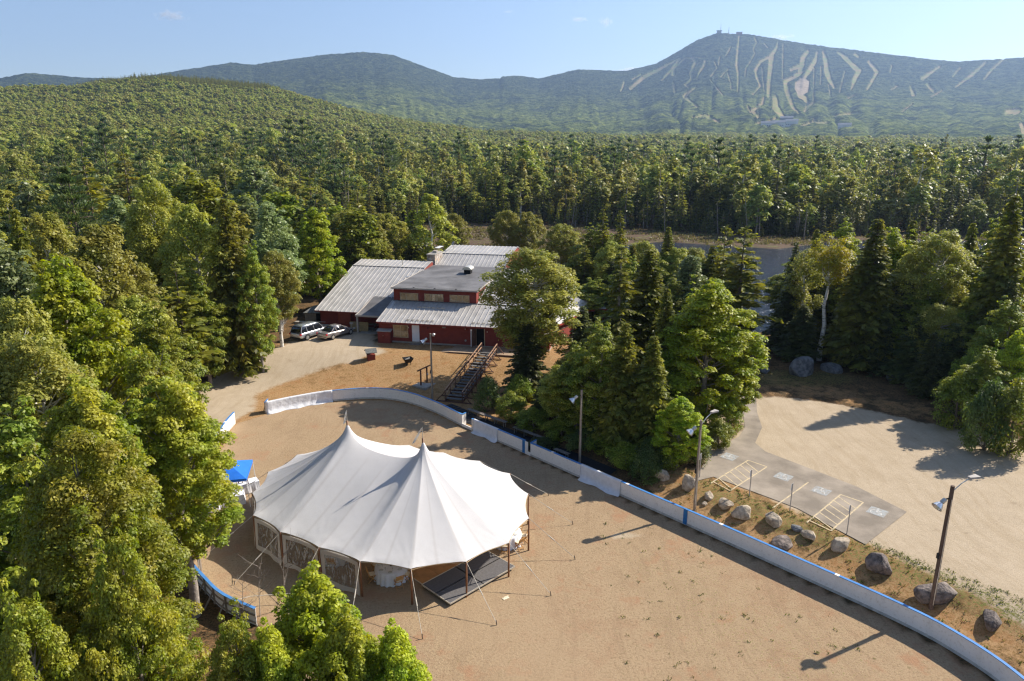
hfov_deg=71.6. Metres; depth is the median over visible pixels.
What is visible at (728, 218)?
spruce tree
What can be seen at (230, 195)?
birch tree
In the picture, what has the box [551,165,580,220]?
maple tree
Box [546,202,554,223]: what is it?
spruce tree
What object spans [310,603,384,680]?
young maple tree
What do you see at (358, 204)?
pine tree
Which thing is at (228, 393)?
gravel driveway
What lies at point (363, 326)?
plywood sheet
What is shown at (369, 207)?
spruce tree
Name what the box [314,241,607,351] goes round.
lodge building
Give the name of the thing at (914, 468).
gravel lot
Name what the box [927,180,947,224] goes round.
birch tree
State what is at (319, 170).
pine tree
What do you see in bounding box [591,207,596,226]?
spruce tree
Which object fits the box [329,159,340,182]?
pine tree
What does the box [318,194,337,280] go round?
spruce tree
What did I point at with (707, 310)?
maple tree
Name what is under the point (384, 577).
tablecloth
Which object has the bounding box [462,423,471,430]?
gate sill
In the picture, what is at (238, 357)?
spruce tree
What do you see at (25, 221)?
birch tree
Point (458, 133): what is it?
pine tree
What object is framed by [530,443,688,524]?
rink boards
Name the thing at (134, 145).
pine tree
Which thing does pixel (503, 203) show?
spruce tree
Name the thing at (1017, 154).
birch tree
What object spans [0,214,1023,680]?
ground
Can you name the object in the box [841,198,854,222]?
spruce tree
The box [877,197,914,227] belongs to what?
birch tree
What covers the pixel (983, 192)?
spruce tree
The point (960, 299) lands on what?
spruce tree
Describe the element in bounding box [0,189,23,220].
birch tree
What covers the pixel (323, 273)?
spruce tree
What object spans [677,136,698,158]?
pine tree
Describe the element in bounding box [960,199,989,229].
maple tree
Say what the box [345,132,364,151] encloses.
pine tree
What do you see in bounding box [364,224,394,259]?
birch tree
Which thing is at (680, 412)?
maple tree
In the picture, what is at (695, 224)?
spruce tree
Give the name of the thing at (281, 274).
birch tree
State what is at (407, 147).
pine tree
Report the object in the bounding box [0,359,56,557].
maple tree
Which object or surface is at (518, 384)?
shrub
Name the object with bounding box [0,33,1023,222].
hills
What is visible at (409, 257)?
spruce tree
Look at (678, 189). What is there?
spruce tree
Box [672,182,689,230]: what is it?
spruce tree
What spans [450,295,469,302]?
window
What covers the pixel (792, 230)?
spruce tree
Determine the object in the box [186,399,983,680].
sandy rink ground
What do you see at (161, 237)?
birch tree
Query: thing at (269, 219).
poplar tree
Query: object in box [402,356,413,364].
fire pit
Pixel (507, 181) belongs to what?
maple tree
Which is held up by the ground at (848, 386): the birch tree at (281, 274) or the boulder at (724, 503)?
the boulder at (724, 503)
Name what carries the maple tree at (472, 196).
on the ground at (848, 386)
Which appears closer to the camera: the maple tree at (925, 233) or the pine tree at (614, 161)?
the maple tree at (925, 233)
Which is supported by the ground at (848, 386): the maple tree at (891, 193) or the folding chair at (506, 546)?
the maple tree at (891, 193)
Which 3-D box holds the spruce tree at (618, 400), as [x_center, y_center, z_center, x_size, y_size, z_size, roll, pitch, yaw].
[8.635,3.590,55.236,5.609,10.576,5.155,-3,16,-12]
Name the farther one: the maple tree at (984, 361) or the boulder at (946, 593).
the maple tree at (984, 361)
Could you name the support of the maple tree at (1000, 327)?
on the ground at (848, 386)
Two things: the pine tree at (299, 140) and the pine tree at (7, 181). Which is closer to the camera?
the pine tree at (7, 181)
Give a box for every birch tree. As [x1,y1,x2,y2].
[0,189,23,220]
[0,231,11,246]
[0,295,77,441]
[0,332,104,514]
[2,140,1023,212]
[3,137,1019,221]
[6,216,34,245]
[8,181,35,208]
[27,193,60,242]
[27,211,77,325]
[59,222,176,397]
[65,225,74,242]
[92,174,116,189]
[104,295,182,397]
[108,172,124,185]
[121,180,198,342]
[131,163,163,183]
[131,174,167,222]
[145,229,205,326]
[156,203,234,322]
[163,162,204,194]
[202,202,257,287]
[224,192,233,199]
[254,250,302,346]
[271,177,292,191]
[291,194,304,204]
[312,170,329,182]
[325,209,368,266]
[330,168,370,203]
[354,230,389,261]
[363,172,377,200]
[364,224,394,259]
[371,174,399,203]
[375,213,410,259]
[377,170,416,196]
[385,188,407,219]
[402,182,427,209]
[402,192,460,260]
[425,178,446,205]
[436,213,472,250]
[439,171,455,208]
[443,182,467,210]
[473,164,487,184]
[475,247,582,355]
[486,210,525,246]
[506,212,546,250]
[511,178,529,218]
[531,188,539,213]
[534,223,584,266]
[536,369,570,417]
[551,180,559,217]
[554,353,569,369]
[555,189,578,216]
[589,179,611,214]
[590,240,629,283]
[591,167,607,183]
[592,169,613,199]
[607,188,619,219]
[623,168,637,185]
[623,193,638,223]
[628,241,660,265]
[629,181,639,209]
[638,178,657,219]
[652,247,687,286]
[664,183,677,221]
[684,247,705,263]
[687,167,702,203]
[696,173,735,214]
[728,153,761,223]
[730,187,753,232]
[739,207,758,225]
[746,164,783,183]
[781,248,825,321]
[806,231,854,360]
[814,193,834,222]
[819,175,856,212]
[851,190,860,226]
[856,198,869,224]
[877,196,890,217]
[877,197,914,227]
[893,230,978,321]
[900,173,923,222]
[905,303,970,362]
[908,144,943,219]
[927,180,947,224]
[944,247,979,273]
[1014,258,1023,309]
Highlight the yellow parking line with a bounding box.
[772,482,808,507]
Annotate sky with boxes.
[0,0,1023,78]
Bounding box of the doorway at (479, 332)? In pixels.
[476,328,483,344]
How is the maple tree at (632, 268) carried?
on the ground at (848, 386)
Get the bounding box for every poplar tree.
[0,247,63,340]
[248,201,308,331]
[674,255,707,299]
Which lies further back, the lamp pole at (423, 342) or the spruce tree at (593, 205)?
the spruce tree at (593, 205)
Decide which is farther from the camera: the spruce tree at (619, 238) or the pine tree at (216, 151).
the pine tree at (216, 151)
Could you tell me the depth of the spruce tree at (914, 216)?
203.53 m
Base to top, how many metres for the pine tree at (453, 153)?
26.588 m
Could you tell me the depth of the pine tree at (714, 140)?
464.95 m
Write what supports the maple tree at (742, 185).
on the ground at (848, 386)
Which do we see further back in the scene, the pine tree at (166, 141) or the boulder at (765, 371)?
the pine tree at (166, 141)
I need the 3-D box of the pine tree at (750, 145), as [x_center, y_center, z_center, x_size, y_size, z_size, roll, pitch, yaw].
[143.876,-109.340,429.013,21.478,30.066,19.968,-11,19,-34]
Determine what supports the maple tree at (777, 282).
on the ground at (848, 386)
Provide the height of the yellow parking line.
0.012 m
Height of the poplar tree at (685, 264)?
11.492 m
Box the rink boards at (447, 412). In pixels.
[263,387,461,425]
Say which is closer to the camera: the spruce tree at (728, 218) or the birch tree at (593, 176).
the spruce tree at (728, 218)
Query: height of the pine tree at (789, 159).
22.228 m
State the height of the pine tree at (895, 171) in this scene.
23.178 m
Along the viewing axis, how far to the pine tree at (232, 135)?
461.66 m
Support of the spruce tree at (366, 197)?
on the ground at (848, 386)
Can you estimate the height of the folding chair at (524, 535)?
0.903 m
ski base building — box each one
[761,121,775,125]
[772,120,785,127]
[780,116,793,122]
[785,119,798,126]
[838,123,851,128]
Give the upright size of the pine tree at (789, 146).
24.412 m
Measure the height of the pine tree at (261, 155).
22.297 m
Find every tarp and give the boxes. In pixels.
[265,390,332,413]
[471,419,498,442]
[578,464,621,496]
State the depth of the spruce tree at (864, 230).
199.67 m
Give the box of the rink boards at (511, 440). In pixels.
[471,418,525,452]
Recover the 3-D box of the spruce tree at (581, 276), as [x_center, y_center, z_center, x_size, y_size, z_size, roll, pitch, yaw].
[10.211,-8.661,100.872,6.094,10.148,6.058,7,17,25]
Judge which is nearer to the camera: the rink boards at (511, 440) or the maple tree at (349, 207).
the rink boards at (511, 440)
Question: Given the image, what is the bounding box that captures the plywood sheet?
[350,321,367,330]
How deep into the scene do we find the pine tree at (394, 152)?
327.45 m
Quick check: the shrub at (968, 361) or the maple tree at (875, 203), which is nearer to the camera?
the shrub at (968, 361)
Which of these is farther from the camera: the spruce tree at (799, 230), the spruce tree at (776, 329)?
the spruce tree at (799, 230)
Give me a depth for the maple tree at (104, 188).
177.42 m
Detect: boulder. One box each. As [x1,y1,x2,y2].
[654,469,669,481]
[682,474,694,491]
[704,491,713,500]
[718,497,733,509]
[731,505,750,519]
[759,368,769,373]
[765,511,781,527]
[771,535,792,550]
[789,356,813,376]
[791,524,802,531]
[800,530,815,540]
[820,362,842,373]
[830,537,849,552]
[865,552,891,574]
[913,582,957,604]
[983,609,1001,631]
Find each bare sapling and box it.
[227,573,261,620]
[237,555,271,615]
[266,531,298,603]
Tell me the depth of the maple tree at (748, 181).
218.27 m
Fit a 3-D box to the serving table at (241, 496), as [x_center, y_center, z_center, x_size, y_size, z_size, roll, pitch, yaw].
[-19.500,11.014,49.252,1.920,0.760,0.869,-5,16,-19]
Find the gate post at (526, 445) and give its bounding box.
[525,441,527,451]
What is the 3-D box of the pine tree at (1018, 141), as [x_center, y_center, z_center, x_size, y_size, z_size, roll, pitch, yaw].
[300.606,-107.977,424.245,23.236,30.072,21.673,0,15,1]
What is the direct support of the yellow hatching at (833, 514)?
on the asphalt pad
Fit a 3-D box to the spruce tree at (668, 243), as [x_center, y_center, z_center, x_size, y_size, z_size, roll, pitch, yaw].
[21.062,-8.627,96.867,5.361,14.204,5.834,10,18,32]
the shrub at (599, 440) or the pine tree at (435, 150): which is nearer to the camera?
the shrub at (599, 440)
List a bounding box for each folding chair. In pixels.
[326,558,335,570]
[365,566,375,583]
[394,575,403,588]
[404,568,414,581]
[501,543,507,553]
[515,537,524,551]
[521,530,527,543]
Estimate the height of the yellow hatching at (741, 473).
0.014 m
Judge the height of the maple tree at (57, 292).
17.692 m
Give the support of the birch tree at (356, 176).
on the ground at (848, 386)
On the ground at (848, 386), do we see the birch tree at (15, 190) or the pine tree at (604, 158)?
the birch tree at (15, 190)
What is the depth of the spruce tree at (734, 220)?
207.63 m
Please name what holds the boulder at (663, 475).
on the ground at (848, 386)
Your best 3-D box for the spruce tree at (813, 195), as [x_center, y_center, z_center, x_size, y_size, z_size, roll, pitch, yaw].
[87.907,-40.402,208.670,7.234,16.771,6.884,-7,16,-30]
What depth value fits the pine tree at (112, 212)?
82.58 m
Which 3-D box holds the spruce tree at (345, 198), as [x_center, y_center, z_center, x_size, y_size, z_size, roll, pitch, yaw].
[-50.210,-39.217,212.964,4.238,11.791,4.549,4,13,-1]
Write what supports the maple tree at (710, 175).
on the ground at (848, 386)
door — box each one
[338,313,352,326]
[412,325,419,341]
[471,328,475,346]
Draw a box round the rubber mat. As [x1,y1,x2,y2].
[446,404,616,474]
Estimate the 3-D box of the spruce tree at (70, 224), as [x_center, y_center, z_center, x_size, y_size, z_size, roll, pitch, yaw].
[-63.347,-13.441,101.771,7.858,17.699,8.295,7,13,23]
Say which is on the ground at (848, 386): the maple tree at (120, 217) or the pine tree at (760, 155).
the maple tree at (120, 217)
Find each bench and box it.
[467,408,507,426]
[512,426,558,444]
[553,448,569,456]
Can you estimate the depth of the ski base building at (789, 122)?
2507.35 m
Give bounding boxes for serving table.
[217,490,245,507]
[230,477,259,493]
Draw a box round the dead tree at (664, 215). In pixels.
[662,199,665,231]
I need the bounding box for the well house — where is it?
[364,348,376,360]
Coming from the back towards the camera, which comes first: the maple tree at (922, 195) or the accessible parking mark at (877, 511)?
the maple tree at (922, 195)
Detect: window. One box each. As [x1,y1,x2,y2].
[393,325,408,337]
[400,293,417,299]
[424,294,443,301]
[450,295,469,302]
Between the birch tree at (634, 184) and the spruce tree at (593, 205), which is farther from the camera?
the birch tree at (634, 184)
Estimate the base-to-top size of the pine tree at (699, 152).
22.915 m
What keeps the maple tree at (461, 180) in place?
on the ground at (848, 386)
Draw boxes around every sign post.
[749,470,751,496]
[789,483,792,510]
[846,505,850,534]
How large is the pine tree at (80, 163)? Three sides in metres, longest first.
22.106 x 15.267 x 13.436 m
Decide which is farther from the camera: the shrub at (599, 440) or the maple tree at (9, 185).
the maple tree at (9, 185)
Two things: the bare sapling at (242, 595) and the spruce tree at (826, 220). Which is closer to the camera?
the bare sapling at (242, 595)
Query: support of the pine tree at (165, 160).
on the ground at (848, 386)
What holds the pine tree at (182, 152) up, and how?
on the hills
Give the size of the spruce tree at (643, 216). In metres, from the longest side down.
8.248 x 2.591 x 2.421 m
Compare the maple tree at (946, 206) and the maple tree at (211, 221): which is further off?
the maple tree at (946, 206)
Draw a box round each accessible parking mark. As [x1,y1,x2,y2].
[719,452,738,460]
[773,472,793,480]
[810,486,830,495]
[866,506,888,517]
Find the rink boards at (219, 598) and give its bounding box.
[178,412,257,625]
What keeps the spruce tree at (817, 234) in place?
on the ground at (848, 386)
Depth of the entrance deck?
80.25 m
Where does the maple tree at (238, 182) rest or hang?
on the ground at (848, 386)
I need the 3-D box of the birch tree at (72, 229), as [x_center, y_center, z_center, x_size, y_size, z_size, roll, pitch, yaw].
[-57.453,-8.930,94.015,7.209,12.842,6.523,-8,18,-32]
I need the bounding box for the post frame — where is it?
[412,365,435,389]
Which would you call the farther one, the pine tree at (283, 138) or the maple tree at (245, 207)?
the pine tree at (283, 138)
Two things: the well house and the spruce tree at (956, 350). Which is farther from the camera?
the well house
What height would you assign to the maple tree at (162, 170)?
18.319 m
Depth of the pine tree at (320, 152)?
275.57 m
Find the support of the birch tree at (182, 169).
on the ground at (848, 386)
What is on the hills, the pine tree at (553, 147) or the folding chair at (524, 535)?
the pine tree at (553, 147)
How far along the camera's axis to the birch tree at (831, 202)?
210.68 m
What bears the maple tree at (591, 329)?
on the ground at (848, 386)
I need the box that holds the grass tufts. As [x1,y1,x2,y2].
[603,468,1023,680]
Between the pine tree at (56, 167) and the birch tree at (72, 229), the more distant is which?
the pine tree at (56, 167)
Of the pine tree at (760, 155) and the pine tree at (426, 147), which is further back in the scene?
the pine tree at (426, 147)
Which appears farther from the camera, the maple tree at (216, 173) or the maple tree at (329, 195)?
the maple tree at (329, 195)
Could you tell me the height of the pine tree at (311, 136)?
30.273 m
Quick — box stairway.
[436,342,503,403]
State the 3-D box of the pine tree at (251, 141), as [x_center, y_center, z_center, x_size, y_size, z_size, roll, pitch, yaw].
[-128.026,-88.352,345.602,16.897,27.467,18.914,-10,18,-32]
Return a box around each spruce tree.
[0,124,1023,235]
[3,130,1023,232]
[7,205,43,294]
[20,136,1007,234]
[57,184,81,226]
[207,199,273,377]
[218,165,233,198]
[295,165,306,198]
[311,255,336,296]
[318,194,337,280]
[339,194,347,208]
[343,180,355,208]
[343,190,348,207]
[364,183,377,215]
[365,185,376,217]
[380,194,386,213]
[396,204,401,221]
[401,209,422,260]
[404,189,413,221]
[427,167,448,216]
[471,205,475,221]
[474,199,481,222]
[477,202,483,223]
[482,170,498,222]
[489,198,496,223]
[495,171,511,219]
[499,322,551,399]
[514,199,519,217]
[530,375,553,419]
[539,184,547,221]
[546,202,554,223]
[551,205,556,222]
[555,199,562,223]
[555,209,560,224]
[561,306,591,355]
[566,200,572,224]
[569,199,576,223]
[573,200,579,225]
[574,208,581,223]
[574,245,595,290]
[581,180,596,224]
[587,175,601,224]
[588,209,612,265]
[588,323,642,456]
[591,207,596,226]
[594,247,645,363]
[599,193,608,224]
[601,262,617,317]
[605,205,610,226]
[606,203,612,225]
[607,211,628,272]
[611,290,631,319]
[612,212,618,227]
[614,202,623,225]
[617,173,634,226]
[620,249,674,369]
[623,334,674,462]
[627,245,639,267]
[628,181,645,225]
[629,210,634,228]
[631,267,640,296]
[639,205,646,227]
[642,192,652,226]
[645,286,686,395]
[651,160,667,224]
[654,175,672,225]
[654,202,660,227]
[656,185,674,230]
[658,226,676,285]
[661,216,666,230]
[665,334,694,398]
[670,177,684,215]
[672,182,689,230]
[673,211,677,230]
[678,267,690,299]
[679,179,697,224]
[679,303,702,399]
[686,204,693,230]
[688,187,702,228]
[692,169,712,228]
[694,216,697,231]
[702,246,718,279]
[711,180,724,228]
[718,213,725,233]
[720,180,739,231]
[722,206,732,233]
[738,207,745,234]
[748,215,754,232]
[759,157,789,235]
[761,271,806,351]
[764,216,771,234]
[768,305,828,362]
[769,216,776,234]
[773,242,801,324]
[778,149,793,227]
[778,289,805,339]
[782,221,790,236]
[789,216,795,235]
[791,184,804,235]
[794,189,807,233]
[794,216,802,236]
[800,209,808,236]
[801,228,822,288]
[803,259,829,348]
[807,174,822,230]
[813,210,822,232]
[816,210,828,237]
[818,216,903,372]
[820,207,828,234]
[821,259,849,338]
[823,200,831,232]
[823,277,857,356]
[827,311,863,367]
[828,188,842,232]
[828,210,836,236]
[838,207,846,233]
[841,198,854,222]
[846,211,854,236]
[851,306,898,376]
[861,222,866,235]
[863,187,875,230]
[883,209,889,231]
[886,206,894,233]
[888,271,900,311]
[889,281,917,360]
[891,206,897,231]
[900,208,910,233]
[900,332,947,399]
[903,220,918,253]
[905,208,911,233]
[910,205,920,233]
[936,323,967,385]
[956,250,977,286]
[956,289,970,309]
[957,193,1023,345]
[962,223,978,263]
[975,280,1023,350]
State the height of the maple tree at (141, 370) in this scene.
14.049 m
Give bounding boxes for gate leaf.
[462,412,465,423]
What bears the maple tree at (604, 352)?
on the ground at (848, 386)
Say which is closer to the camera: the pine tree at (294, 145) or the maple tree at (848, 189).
the maple tree at (848, 189)
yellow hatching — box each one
[711,460,766,490]
[807,494,863,530]
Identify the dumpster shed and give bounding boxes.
[303,305,320,321]
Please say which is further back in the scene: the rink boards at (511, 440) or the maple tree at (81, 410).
the rink boards at (511, 440)
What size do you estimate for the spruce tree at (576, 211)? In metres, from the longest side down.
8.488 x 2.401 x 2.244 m
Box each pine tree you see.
[0,165,21,189]
[0,209,12,223]
[3,162,159,293]
[6,138,19,150]
[12,133,30,151]
[22,137,973,154]
[32,149,55,178]
[35,165,53,184]
[36,145,62,172]
[40,156,67,185]
[45,142,74,177]
[46,166,66,186]
[48,159,110,213]
[60,154,110,226]
[67,124,88,154]
[76,131,112,169]
[77,125,120,161]
[90,117,128,151]
[91,130,128,176]
[103,194,136,279]
[106,153,139,203]
[119,153,173,199]
[124,137,140,158]
[125,144,145,164]
[129,124,145,144]
[143,127,171,155]
[154,155,177,187]
[158,158,176,172]
[158,261,225,376]
[159,133,171,147]
[171,129,197,163]
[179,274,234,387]
[183,160,201,181]
[184,137,211,173]
[196,134,218,153]
[196,141,237,177]
[202,144,237,164]
[202,164,212,173]
[227,126,246,148]
[236,130,256,160]
[239,128,269,151]
[239,144,251,160]
[241,160,282,192]
[255,134,270,155]
[259,153,275,185]
[264,118,313,166]
[278,138,306,165]
[282,143,302,169]
[283,118,323,166]
[286,138,302,165]
[290,177,328,238]
[294,193,337,260]
[300,142,337,173]
[301,135,337,174]
[303,173,310,184]
[307,126,328,151]
[308,133,330,163]
[308,156,334,187]
[322,152,370,201]
[324,134,337,155]
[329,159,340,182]
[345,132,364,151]
[345,134,368,155]
[348,182,368,213]
[358,139,368,154]
[362,138,398,177]
[364,126,384,151]
[366,133,403,170]
[380,153,393,177]
[389,141,411,169]
[403,142,411,150]
[416,136,430,160]
[429,142,438,161]
[431,144,440,166]
[442,135,469,162]
[447,138,467,163]
[450,132,462,151]
[465,157,479,181]
[479,142,497,163]
[506,147,514,163]
[527,149,543,172]
[540,150,577,214]
[543,137,559,158]
[553,133,588,162]
[560,151,572,168]
[586,143,596,162]
[594,140,618,161]
[594,150,605,168]
[595,146,628,214]
[601,153,610,163]
[608,138,627,158]
[619,137,640,167]
[635,142,650,160]
[642,141,649,158]
[650,143,661,155]
[657,141,678,158]
[674,151,704,198]
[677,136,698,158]
[679,148,692,170]
[694,150,706,170]
[699,225,742,292]
[703,136,734,214]
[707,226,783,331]
[710,139,720,159]
[724,156,769,200]
[729,141,738,155]
[736,134,757,157]
[742,147,752,157]
[753,149,762,160]
[762,134,785,160]
[770,148,786,173]
[781,152,796,165]
[783,145,795,162]
[805,135,823,159]
[867,174,888,223]
[875,151,909,195]
[878,144,902,168]
[899,144,915,168]
[901,146,921,172]
[922,167,939,215]
[934,154,956,185]
[935,138,948,154]
[950,135,1008,192]
[972,244,995,274]
[978,157,995,186]
[995,134,1023,155]
[999,145,1009,157]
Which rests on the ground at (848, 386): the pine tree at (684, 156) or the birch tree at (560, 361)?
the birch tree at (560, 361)
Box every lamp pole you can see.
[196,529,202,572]
[420,333,434,399]
[569,390,582,462]
[686,409,718,510]
[928,474,980,609]
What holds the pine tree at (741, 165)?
on the ground at (848, 386)
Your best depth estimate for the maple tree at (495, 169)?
238.78 m
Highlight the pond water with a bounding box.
[562,239,1023,332]
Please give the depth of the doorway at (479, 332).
81.56 m
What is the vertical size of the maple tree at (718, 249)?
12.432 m
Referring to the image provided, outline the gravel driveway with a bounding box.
[197,332,394,424]
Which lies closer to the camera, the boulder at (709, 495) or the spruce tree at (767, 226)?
the boulder at (709, 495)
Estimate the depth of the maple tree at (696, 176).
222.06 m
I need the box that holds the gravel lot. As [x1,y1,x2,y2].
[704,396,1023,629]
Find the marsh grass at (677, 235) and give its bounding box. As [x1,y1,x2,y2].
[387,222,1023,255]
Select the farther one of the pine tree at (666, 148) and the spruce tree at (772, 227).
the pine tree at (666, 148)
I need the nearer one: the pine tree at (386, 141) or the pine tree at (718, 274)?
the pine tree at (718, 274)
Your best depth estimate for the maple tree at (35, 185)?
169.56 m
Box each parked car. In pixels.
[289,321,324,339]
[316,323,354,339]
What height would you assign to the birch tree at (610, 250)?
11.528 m
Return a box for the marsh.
[388,224,1023,265]
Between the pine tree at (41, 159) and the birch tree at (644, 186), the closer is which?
the birch tree at (644, 186)
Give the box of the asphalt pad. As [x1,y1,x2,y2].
[694,396,905,543]
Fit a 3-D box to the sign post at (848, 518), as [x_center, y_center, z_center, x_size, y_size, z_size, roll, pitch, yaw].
[20.753,11.096,43.777,0.052,2.100,0.300,13,20,40]
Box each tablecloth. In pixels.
[320,548,348,567]
[373,563,408,586]
[495,528,521,550]
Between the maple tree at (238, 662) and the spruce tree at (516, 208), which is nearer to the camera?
the maple tree at (238, 662)
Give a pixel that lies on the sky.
(472, 39)
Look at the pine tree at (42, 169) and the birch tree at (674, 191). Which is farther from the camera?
the birch tree at (674, 191)
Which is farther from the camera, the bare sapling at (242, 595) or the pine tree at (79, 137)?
the pine tree at (79, 137)
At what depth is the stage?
40.57 m
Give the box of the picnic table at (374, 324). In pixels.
[368,323,376,329]
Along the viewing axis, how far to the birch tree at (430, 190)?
241.61 m
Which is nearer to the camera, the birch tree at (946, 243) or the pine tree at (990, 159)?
the birch tree at (946, 243)
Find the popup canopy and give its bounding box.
[225,460,255,506]
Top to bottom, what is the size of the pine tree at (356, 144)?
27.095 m
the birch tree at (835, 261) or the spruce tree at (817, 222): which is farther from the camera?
the spruce tree at (817, 222)
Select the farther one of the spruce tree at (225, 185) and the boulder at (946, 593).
the spruce tree at (225, 185)
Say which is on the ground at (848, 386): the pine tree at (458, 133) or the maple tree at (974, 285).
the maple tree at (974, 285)
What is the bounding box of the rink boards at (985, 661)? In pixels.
[687,509,1023,680]
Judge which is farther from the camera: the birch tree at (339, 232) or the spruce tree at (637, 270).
the birch tree at (339, 232)
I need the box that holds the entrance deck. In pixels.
[441,345,516,356]
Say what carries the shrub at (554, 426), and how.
on the ground at (848, 386)
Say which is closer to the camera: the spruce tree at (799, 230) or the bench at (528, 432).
the bench at (528, 432)
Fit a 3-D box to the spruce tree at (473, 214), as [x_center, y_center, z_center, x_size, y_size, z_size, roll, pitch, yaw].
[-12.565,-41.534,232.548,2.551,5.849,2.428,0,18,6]
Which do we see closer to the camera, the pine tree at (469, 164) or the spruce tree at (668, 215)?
the spruce tree at (668, 215)
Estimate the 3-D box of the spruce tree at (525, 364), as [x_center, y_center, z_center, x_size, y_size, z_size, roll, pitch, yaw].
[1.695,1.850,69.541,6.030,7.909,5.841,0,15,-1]
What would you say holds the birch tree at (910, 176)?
on the ground at (848, 386)
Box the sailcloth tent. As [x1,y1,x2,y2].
[205,410,574,638]
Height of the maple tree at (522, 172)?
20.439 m
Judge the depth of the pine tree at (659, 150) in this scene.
504.29 m
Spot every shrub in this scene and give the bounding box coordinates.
[471,375,500,412]
[495,390,527,423]
[503,374,535,404]
[513,407,548,431]
[528,436,560,451]
[539,417,576,441]
[563,426,601,451]
[584,429,630,455]
[605,441,638,470]
[628,436,672,477]
[628,456,661,485]
[653,435,690,470]
[681,434,711,466]
[704,418,735,449]
[712,392,747,437]
[929,369,982,429]
[937,347,985,415]
[957,376,1017,454]
[978,377,1023,459]
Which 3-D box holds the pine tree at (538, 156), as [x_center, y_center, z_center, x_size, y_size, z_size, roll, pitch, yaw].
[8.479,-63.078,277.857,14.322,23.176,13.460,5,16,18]
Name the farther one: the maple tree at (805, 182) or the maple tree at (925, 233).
the maple tree at (805, 182)
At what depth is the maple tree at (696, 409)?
56.33 m
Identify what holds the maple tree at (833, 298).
on the ground at (848, 386)
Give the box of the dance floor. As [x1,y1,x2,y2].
[412,562,461,584]
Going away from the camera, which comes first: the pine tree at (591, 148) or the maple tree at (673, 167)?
the maple tree at (673, 167)
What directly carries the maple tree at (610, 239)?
on the ground at (848, 386)
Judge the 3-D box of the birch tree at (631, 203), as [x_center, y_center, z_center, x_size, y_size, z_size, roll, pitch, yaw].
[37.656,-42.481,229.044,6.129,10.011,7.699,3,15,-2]
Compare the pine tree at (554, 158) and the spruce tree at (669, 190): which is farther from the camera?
the pine tree at (554, 158)
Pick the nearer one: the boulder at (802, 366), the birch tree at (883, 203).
the boulder at (802, 366)
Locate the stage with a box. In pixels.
[422,551,514,604]
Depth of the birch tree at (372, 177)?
239.43 m
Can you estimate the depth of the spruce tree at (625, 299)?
82.06 m
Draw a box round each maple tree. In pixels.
[0,132,1023,224]
[0,136,1020,223]
[0,171,27,197]
[0,223,10,240]
[0,238,9,246]
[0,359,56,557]
[0,392,109,663]
[0,462,141,676]
[0,577,106,680]
[4,178,44,230]
[6,424,211,680]
[23,252,148,438]
[29,180,51,195]
[31,367,176,546]
[49,188,71,224]
[67,174,110,192]
[72,512,211,680]
[100,198,130,217]
[101,195,136,290]
[113,334,234,545]
[116,367,244,617]
[118,294,211,399]
[159,168,166,182]
[162,168,188,201]
[168,173,224,293]
[199,206,220,298]
[203,179,230,196]
[204,157,240,190]
[206,597,259,680]
[229,157,270,189]
[229,157,270,205]
[231,171,250,194]
[232,193,278,249]
[235,192,255,204]
[235,239,280,372]
[241,617,303,680]
[256,174,284,208]
[258,187,303,232]
[271,560,375,680]
[278,230,310,293]
[283,180,316,205]
[292,196,304,215]
[292,207,347,303]
[307,182,329,198]
[308,187,334,206]
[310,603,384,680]
[316,177,343,207]
[322,195,335,210]
[324,202,345,220]
[335,206,389,270]
[343,204,357,212]
[349,189,364,206]
[366,184,386,215]
[374,618,432,680]
[376,184,402,215]
[386,178,414,218]
[398,210,426,260]
[402,195,417,213]
[413,180,428,209]
[451,172,476,211]
[465,191,485,220]
[470,174,489,216]
[484,162,505,207]
[493,174,518,210]
[501,194,514,210]
[504,158,541,212]
[509,140,546,211]
[526,163,551,211]
[528,170,550,218]
[545,340,603,428]
[546,192,558,212]
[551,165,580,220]
[563,223,604,283]
[563,319,622,429]
[570,316,616,379]
[575,277,612,324]
[578,176,599,205]
[578,186,592,219]
[587,232,614,272]
[599,253,639,311]
[600,168,636,213]
[616,196,634,225]
[636,162,676,224]
[640,190,656,215]
[650,392,713,466]
[652,171,673,198]
[655,274,770,425]
[658,153,687,221]
[660,254,677,287]
[661,275,688,331]
[667,391,703,423]
[674,170,708,219]
[693,169,722,211]
[695,254,708,285]
[699,337,762,418]
[700,245,749,299]
[714,173,761,225]
[723,162,739,220]
[725,182,748,226]
[743,184,773,235]
[753,158,780,184]
[753,180,792,222]
[758,173,779,189]
[762,255,822,314]
[768,200,794,233]
[780,163,818,217]
[784,191,817,227]
[794,175,823,202]
[798,203,820,230]
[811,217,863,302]
[821,175,869,222]
[823,278,900,318]
[850,206,867,233]
[856,184,874,219]
[861,200,880,225]
[878,182,908,224]
[882,227,914,283]
[888,240,932,271]
[890,275,962,343]
[903,183,935,223]
[917,226,948,270]
[929,200,956,227]
[941,266,984,305]
[942,283,993,353]
[953,345,1012,427]
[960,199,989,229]
[963,295,1023,383]
[964,211,1012,270]
[976,327,1023,419]
[992,200,1007,223]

